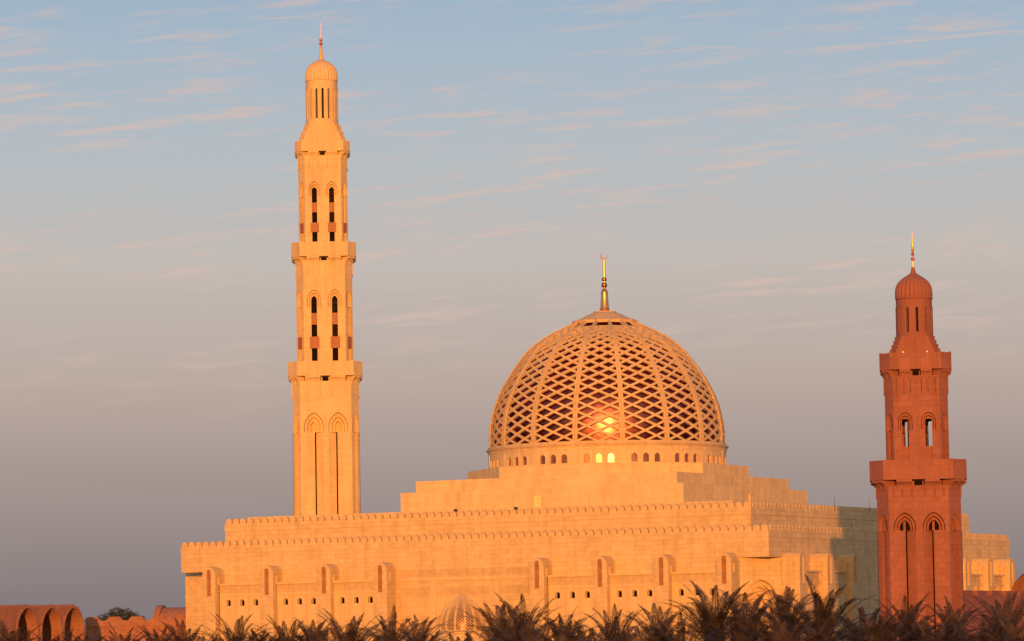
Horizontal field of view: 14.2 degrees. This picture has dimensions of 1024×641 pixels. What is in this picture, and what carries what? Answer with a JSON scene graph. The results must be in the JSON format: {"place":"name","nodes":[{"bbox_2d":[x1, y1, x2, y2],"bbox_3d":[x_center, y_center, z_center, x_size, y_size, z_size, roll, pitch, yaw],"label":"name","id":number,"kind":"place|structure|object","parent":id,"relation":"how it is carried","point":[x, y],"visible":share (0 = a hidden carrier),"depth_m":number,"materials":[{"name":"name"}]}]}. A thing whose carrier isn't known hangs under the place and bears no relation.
{"place":"outdoors","nodes":[
{"label":"outdoors","id":0,"kind":"place"},
{"bbox_2d":[84,615,185,640],"bbox_3d":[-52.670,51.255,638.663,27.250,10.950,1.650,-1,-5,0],"label":"perimeter wall","id":1,"kind":"structure","parent":0,"point":[120,625],"depth_m":638.34,"materials":[{"name":"red stone"}]},
{"bbox_2d":[153,605,185,619],"bbox_3d":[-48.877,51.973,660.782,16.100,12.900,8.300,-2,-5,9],"label":"vaulted hall","id":2,"kind":"structure","parent":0,"point":[169,613],"depth_m":659.85,"materials":[{"name":"red stone"}]},
{"bbox_2d":[0,0,1023,625],"label":"sky","id":3,"kind":"structure","parent":0,"point":[754,180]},
{"bbox_2d":[181,252,1014,640],"bbox_3d":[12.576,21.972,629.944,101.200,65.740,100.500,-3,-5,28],"label":"mosque","id":4,"kind":"structure","parent":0,"point":[607,480],"depth_m":603.17,"materials":[{"name":"stone"}]},
{"bbox_2d":[964,590,1023,640],"bbox_3d":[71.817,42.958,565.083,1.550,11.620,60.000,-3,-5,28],"label":"perimeter wall","id":5,"kind":"structure","parent":0,"point":[989,597],"depth_m":547.74,"materials":[{"name":"red stone"}]},
{"label":"ground","id":6,"kind":"structure","parent":0,"visible":0},
{"bbox_2d":[0,620,58,640],"bbox_3d":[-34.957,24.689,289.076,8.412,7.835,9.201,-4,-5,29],"label":"date palm","id":7,"kind":"object","parent":6,"relation":"on","point":[12,638],"visible":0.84,"depth_m":288.48,"materials":[{"name":"green plant"}]},
{"bbox_2d":[0,630,62,640],"bbox_3d":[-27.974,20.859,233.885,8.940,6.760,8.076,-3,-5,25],"label":"date palm","id":8,"kind":"object","parent":6,"relation":"on","point":[26,638],"visible":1,"depth_m":233.20,"materials":[{"name":"green plant"}]},
{"bbox_2d":[0,604,85,640],"bbox_3d":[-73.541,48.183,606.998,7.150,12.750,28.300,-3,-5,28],"label":"arcade","id":9,"kind":"object","parent":6,"relation":"on","point":[65,618],"visible":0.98,"depth_m":612.21,"materials":[{"name":"red stone"}]},
{"bbox_2d":[24,629,92,640],"bbox_3d":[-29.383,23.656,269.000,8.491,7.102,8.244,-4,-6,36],"label":"date palm","id":10,"kind":"object","parent":6,"relation":"on","point":[69,636],"visible":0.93,"depth_m":269.12,"materials":[{"name":"green plant"}]},
{"bbox_2d":[49,629,109,640],"bbox_3d":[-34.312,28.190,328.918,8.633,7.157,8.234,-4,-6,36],"label":"date palm","id":11,"kind":"object","parent":6,"relation":"on","point":[86,637],"visible":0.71,"depth_m":328.48,"materials":[{"name":"green plant"}]},
{"bbox_2d":[84,622,148,640],"bbox_3d":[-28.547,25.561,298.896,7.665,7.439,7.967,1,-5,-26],"label":"date palm","id":12,"kind":"object","parent":6,"relation":"on","point":[123,639],"visible":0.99,"depth_m":298.85,"materials":[{"name":"green plant"}]},
{"bbox_2d":[97,607,145,620],"bbox_3d":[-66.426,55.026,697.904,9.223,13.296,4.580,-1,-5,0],"label":"evergreen tree","id":13,"kind":"object","parent":6,"relation":"on","point":[112,613],"visible":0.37,"depth_m":697.80,"materials":[{"name":"green plant"}]},
{"bbox_2d":[130,625,194,640],"bbox_3d":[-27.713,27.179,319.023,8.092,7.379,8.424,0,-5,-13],"label":"date palm","id":14,"kind":"object","parent":6,"relation":"on","point":[154,636],"visible":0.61,"depth_m":318.18,"materials":[{"name":"green plant"}]},
{"bbox_2d":[126,634,200,640],"bbox_3d":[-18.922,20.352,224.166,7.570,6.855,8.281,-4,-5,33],"label":"date palm","id":15,"kind":"object","parent":6,"relation":"on","point":[153,640],"visible":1,"depth_m":224.55,"materials":[{"name":"green plant"}]},
{"bbox_2d":[139,618,232,640],"bbox_3d":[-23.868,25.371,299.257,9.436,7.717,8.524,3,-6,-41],"label":"date palm","id":16,"kind":"object","parent":6,"relation":"on","point":[185,637],"visible":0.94,"depth_m":298.58,"materials":[{"name":"green plant"}]},
{"bbox_2d":[175,629,237,640],"bbox_3d":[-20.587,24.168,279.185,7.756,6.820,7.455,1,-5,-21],"label":"date palm","id":17,"kind":"object","parent":6,"relation":"on","point":[212,636],"visible":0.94,"depth_m":279.47,"materials":[{"name":"green plant"}]},
{"bbox_2d":[202,631,274,640],"bbox_3d":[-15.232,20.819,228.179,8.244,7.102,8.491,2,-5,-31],"label":"date palm","id":18,"kind":"object","parent":6,"relation":"on","point":[238,639],"visible":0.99,"depth_m":227.82,"materials":[{"name":"green plant"}]},
{"bbox_2d":[193,612,286,640],"bbox_3d":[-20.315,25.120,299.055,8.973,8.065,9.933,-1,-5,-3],"label":"date palm","id":19,"kind":"object","parent":6,"relation":"on","point":[241,634],"visible":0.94,"depth_m":298.51,"materials":[{"name":"green plant"}]},
{"bbox_2d":[244,623,277,640],"bbox_3d":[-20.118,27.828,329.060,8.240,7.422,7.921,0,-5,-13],"label":"date palm","id":20,"kind":"object","parent":6,"relation":"on","point":[262,635],"visible":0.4,"depth_m":327.96,"materials":[{"name":"green plant"}]},
{"bbox_2d":[243,632,300,640],"bbox_3d":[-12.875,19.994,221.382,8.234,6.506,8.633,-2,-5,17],"label":"date palm","id":21,"kind":"object","parent":6,"relation":"on","point":[278,638],"visible":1,"depth_m":220.12,"materials":[{"name":"green plant"}]},
{"bbox_2d":[240,615,330,640],"bbox_3d":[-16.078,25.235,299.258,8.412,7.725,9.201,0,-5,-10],"label":"date palm","id":22,"kind":"object","parent":6,"relation":"on","point":[289,634],"visible":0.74,"depth_m":298.48,"materials":[{"name":"green plant"}]},
{"bbox_2d":[282,617,345,640],"bbox_3d":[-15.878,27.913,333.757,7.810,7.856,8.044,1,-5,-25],"label":"date palm","id":23,"kind":"object","parent":6,"relation":"on","point":[316,629],"visible":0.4,"depth_m":333.28,"materials":[{"name":"green plant"}]},
{"bbox_2d":[269,626,366,640],"bbox_3d":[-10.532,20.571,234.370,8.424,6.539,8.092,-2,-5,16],"label":"date palm","id":24,"kind":"object","parent":6,"relation":"on","point":[322,634],"visible":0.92,"depth_m":235.20,"materials":[{"name":"green plant"}]},
{"bbox_2d":[288,38,362,515],"bbox_3d":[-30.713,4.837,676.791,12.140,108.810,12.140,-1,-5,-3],"label":"minaret","id":25,"kind":"object","parent":6,"relation":"on","point":[325,372],"visible":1,"depth_m":672.74,"materials":[{"name":"beige stone"}]},
{"bbox_2d":[283,609,407,640],"bbox_3d":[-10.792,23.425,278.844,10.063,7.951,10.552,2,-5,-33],"label":"date palm","id":26,"kind":"object","parent":6,"relation":"on","point":[349,634],"visible":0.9,"depth_m":278.59,"materials":[{"name":"green plant"}]},
{"bbox_2d":[350,622,414,640],"bbox_3d":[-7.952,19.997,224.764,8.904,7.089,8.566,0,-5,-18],"label":"date palm","id":27,"kind":"object","parent":6,"relation":"on","point":[362,639],"visible":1,"depth_m":224.66,"materials":[{"name":"green plant"}]},
{"bbox_2d":[360,605,439,640],"bbox_3d":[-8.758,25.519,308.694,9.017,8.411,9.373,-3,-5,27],"label":"date palm","id":28,"kind":"object","parent":6,"relation":"on","point":[392,630],"visible":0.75,"depth_m":308.58,"materials":[{"name":"green plant"}]},
{"bbox_2d":[372,614,462,640],"bbox_3d":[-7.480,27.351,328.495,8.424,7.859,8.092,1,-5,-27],"label":"date palm","id":29,"kind":"object","parent":6,"relation":"on","point":[423,636],"visible":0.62,"depth_m":328.47,"materials":[{"name":"green plant"}]},
{"bbox_2d":[404,627,465,640],"bbox_3d":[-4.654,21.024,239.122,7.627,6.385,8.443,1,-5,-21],"label":"date palm","id":30,"kind":"object","parent":6,"relation":"on","point":[432,637],"visible":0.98,"depth_m":239.88,"materials":[{"name":"green plant"}]},
{"bbox_2d":[418,626,485,640],"bbox_3d":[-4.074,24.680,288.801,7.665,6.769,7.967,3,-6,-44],"label":"date palm","id":31,"kind":"object","parent":6,"relation":"on","point":[457,639],"visible":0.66,"depth_m":288.46,"materials":[{"name":"green plant"}]},
{"bbox_2d":[456,630,503,640],"bbox_3d":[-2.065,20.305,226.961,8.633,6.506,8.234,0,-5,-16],"label":"date palm","id":32,"kind":"object","parent":6,"relation":"on","point":[469,638],"visible":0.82,"depth_m":228.41,"materials":[{"name":"green plant"}]},
{"bbox_2d":[434,601,566,640],"bbox_3d":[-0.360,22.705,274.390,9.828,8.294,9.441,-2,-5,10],"label":"date palm","id":33,"kind":"object","parent":6,"relation":"on","point":[503,623],"visible":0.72,"depth_m":273.64,"materials":[{"name":"green plant"}]},
{"bbox_2d":[458,592,595,640],"bbox_3d":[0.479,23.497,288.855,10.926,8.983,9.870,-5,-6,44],"label":"date palm","id":34,"kind":"object","parent":6,"relation":"on","point":[521,617],"visible":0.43,"depth_m":288.36,"materials":[{"name":"green plant"}]},
{"bbox_2d":[482,614,593,640],"bbox_3d":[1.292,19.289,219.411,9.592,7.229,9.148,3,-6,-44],"label":"date palm","id":35,"kind":"object","parent":6,"relation":"on","point":[529,636],"visible":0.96,"depth_m":218.54,"materials":[{"name":"green plant"}]},
{"bbox_2d":[518,617,605,640],"bbox_3d":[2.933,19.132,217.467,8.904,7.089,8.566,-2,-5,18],"label":"date palm","id":36,"kind":"object","parent":6,"relation":"on","point":[563,636],"visible":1,"depth_m":217.01,"materials":[{"name":"green plant"}]},
{"bbox_2d":[537,607,605,640],"bbox_3d":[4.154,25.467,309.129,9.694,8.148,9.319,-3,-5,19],"label":"date palm","id":37,"kind":"object","parent":6,"relation":"on","point":[568,621],"visible":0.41,"depth_m":308.14,"materials":[{"name":"green plant"}]},
{"bbox_2d":[555,619,642,640],"bbox_3d":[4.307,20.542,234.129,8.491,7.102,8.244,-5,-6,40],"label":"date palm","id":38,"kind":"object","parent":6,"relation":"on","point":[582,634],"visible":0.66,"depth_m":233.59,"materials":[{"name":"green plant"}]},
{"bbox_2d":[561,605,664,640],"bbox_3d":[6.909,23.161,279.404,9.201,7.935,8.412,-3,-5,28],"label":"date palm","id":39,"kind":"object","parent":6,"relation":"on","point":[612,623],"visible":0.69,"depth_m":278.71,"materials":[{"name":"green plant"}]},
{"bbox_2d":[582,621,689,640],"bbox_3d":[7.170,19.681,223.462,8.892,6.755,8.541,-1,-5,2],"label":"date palm","id":40,"kind":"object","parent":6,"relation":"on","point":[627,637],"visible":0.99,"depth_m":224.07,"materials":[{"name":"green plant"}]},
{"bbox_2d":[619,603,698,640],"bbox_3d":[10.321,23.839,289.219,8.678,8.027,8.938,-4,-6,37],"label":"date palm","id":41,"kind":"object","parent":6,"relation":"on","point":[653,620],"visible":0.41,"depth_m":288.49,"materials":[{"name":"green plant"}]},
{"bbox_2d":[618,611,720,640],"bbox_3d":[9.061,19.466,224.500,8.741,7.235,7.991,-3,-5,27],"label":"date palm","id":42,"kind":"object","parent":6,"relation":"on","point":[678,634],"visible":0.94,"depth_m":223.76,"materials":[{"name":"green plant"}]},
{"bbox_2d":[636,579,789,640],"bbox_3d":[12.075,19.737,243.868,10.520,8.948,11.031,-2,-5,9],"label":"date palm","id":43,"kind":"object","parent":6,"relation":"on","point":[705,612],"visible":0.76,"depth_m":243.52,"materials":[{"name":"green plant"}]},
{"bbox_2d":[666,603,805,640],"bbox_3d":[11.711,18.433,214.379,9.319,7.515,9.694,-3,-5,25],"label":"date palm","id":44,"kind":"object","parent":6,"relation":"on","point":[736,631],"visible":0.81,"depth_m":214.14,"materials":[{"name":"green plant"}]},
{"bbox_2d":[681,588,813,640],"bbox_3d":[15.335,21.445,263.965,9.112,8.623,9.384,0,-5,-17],"label":"date palm","id":45,"kind":"object","parent":6,"relation":"on","point":[759,612],"visible":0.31,"depth_m":263.43,"materials":[{"name":"green plant"}]},
{"bbox_2d":[706,603,851,640],"bbox_3d":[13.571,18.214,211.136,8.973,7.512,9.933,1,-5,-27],"label":"date palm","id":46,"kind":"object","parent":6,"relation":"on","point":[777,634],"visible":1,"depth_m":210.61,"materials":[{"name":"green plant"}]},
{"bbox_2d":[737,585,849,640],"bbox_3d":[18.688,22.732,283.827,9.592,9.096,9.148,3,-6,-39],"label":"date palm","id":47,"kind":"object","parent":6,"relation":"on","point":[785,608],"visible":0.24,"depth_m":283.52,"materials":[{"name":"green plant"}]},
{"bbox_2d":[763,606,875,640],"bbox_3d":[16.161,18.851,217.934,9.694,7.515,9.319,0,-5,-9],"label":"date palm","id":48,"kind":"object","parent":6,"relation":"on","point":[811,630],"visible":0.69,"depth_m":217.82,"materials":[{"name":"green plant"}]},
{"bbox_2d":[744,574,903,640],"bbox_3d":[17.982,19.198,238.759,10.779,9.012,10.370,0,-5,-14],"label":"date palm","id":49,"kind":"object","parent":6,"relation":"on","point":[819,615],"visible":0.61,"depth_m":238.71,"materials":[{"name":"green plant"}]},
{"bbox_2d":[803,609,935,640],"bbox_3d":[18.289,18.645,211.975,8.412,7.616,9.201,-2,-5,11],"label":"date palm","id":50,"kind":"object","parent":6,"relation":"on","point":[873,631],"visible":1,"depth_m":211.82,"materials":[{"name":"green plant"}]},
{"bbox_2d":[831,602,919,640],"bbox_3d":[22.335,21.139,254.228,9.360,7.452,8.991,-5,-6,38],"label":"date palm","id":51,"kind":"object","parent":6,"relation":"on","point":[871,616],"visible":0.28,"depth_m":254.18,"materials":[{"name":"green plant"}]},
{"bbox_2d":[833,614,927,640],"bbox_3d":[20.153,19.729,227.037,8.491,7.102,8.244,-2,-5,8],"label":"date palm","id":52,"kind":"object","parent":6,"relation":"on","point":[888,636],"visible":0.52,"depth_m":226.66,"materials":[{"name":"green plant"}]},
{"bbox_2d":[843,594,960,640],"bbox_3d":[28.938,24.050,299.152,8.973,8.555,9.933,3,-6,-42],"label":"date palm","id":53,"kind":"object","parent":6,"relation":"on","point":[905,610],"visible":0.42,"depth_m":298.77,"materials":[{"name":"green plant"}]},
{"bbox_2d":[869,235,966,640],"bbox_3d":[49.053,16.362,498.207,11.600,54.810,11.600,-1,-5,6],"label":"minaret","id":54,"kind":"object","parent":6,"relation":"on","point":[917,482],"visible":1,"depth_m":493.86,"materials":[{"name":"red stone"}]},
{"bbox_2d":[887,609,989,640],"bbox_3d":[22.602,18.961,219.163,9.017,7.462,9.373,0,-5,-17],"label":"date palm","id":55,"kind":"object","parent":6,"relation":"on","point":[920,636],"visible":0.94,"depth_m":219.18,"materials":[{"name":"green plant"}]},
{"bbox_2d":[897,613,1001,640],"bbox_3d":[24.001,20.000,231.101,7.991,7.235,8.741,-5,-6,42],"label":"date palm","id":56,"kind":"object","parent":6,"relation":"on","point":[924,621],"visible":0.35,"depth_m":230.44,"materials":[{"name":"green plant"}]},
{"bbox_2d":[915,595,990,640],"bbox_3d":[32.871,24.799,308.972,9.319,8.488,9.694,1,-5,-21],"label":"date palm","id":57,"kind":"object","parent":6,"relation":"on","point":[964,618],"visible":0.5,"depth_m":308.59,"materials":[{"name":"green plant"}]},
{"bbox_2d":[919,612,1022,640],"bbox_3d":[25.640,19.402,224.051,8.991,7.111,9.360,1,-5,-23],"label":"date palm","id":58,"kind":"object","parent":6,"relation":"on","point":[981,635],"visible":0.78,"depth_m":224.36,"materials":[{"name":"green plant"}]},
{"bbox_2d":[929,590,1023,640],"bbox_3d":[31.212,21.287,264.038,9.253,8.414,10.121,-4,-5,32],"label":"date palm","id":59,"kind":"object","parent":6,"relation":"on","point":[990,620],"visible":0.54,"depth_m":263.68,"materials":[{"name":"green plant"}]},
{"bbox_2d":[952,615,1023,640],"bbox_3d":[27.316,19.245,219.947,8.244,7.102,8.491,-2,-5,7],"label":"date palm","id":60,"kind":"object","parent":6,"relation":"on","point":[1012,630],"visible":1,"depth_m":219.64,"materials":[{"name":"green plant"}]},
{"bbox_2d":[1012,574,1023,590],"bbox_3d":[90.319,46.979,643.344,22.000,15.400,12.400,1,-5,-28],"label":"vaulted hall","id":61,"kind":"structure","parent":6,"relation":"on","point":[1018,584],"depth_m":642.24,"materials":[{"name":"orange stone"}]}
]}

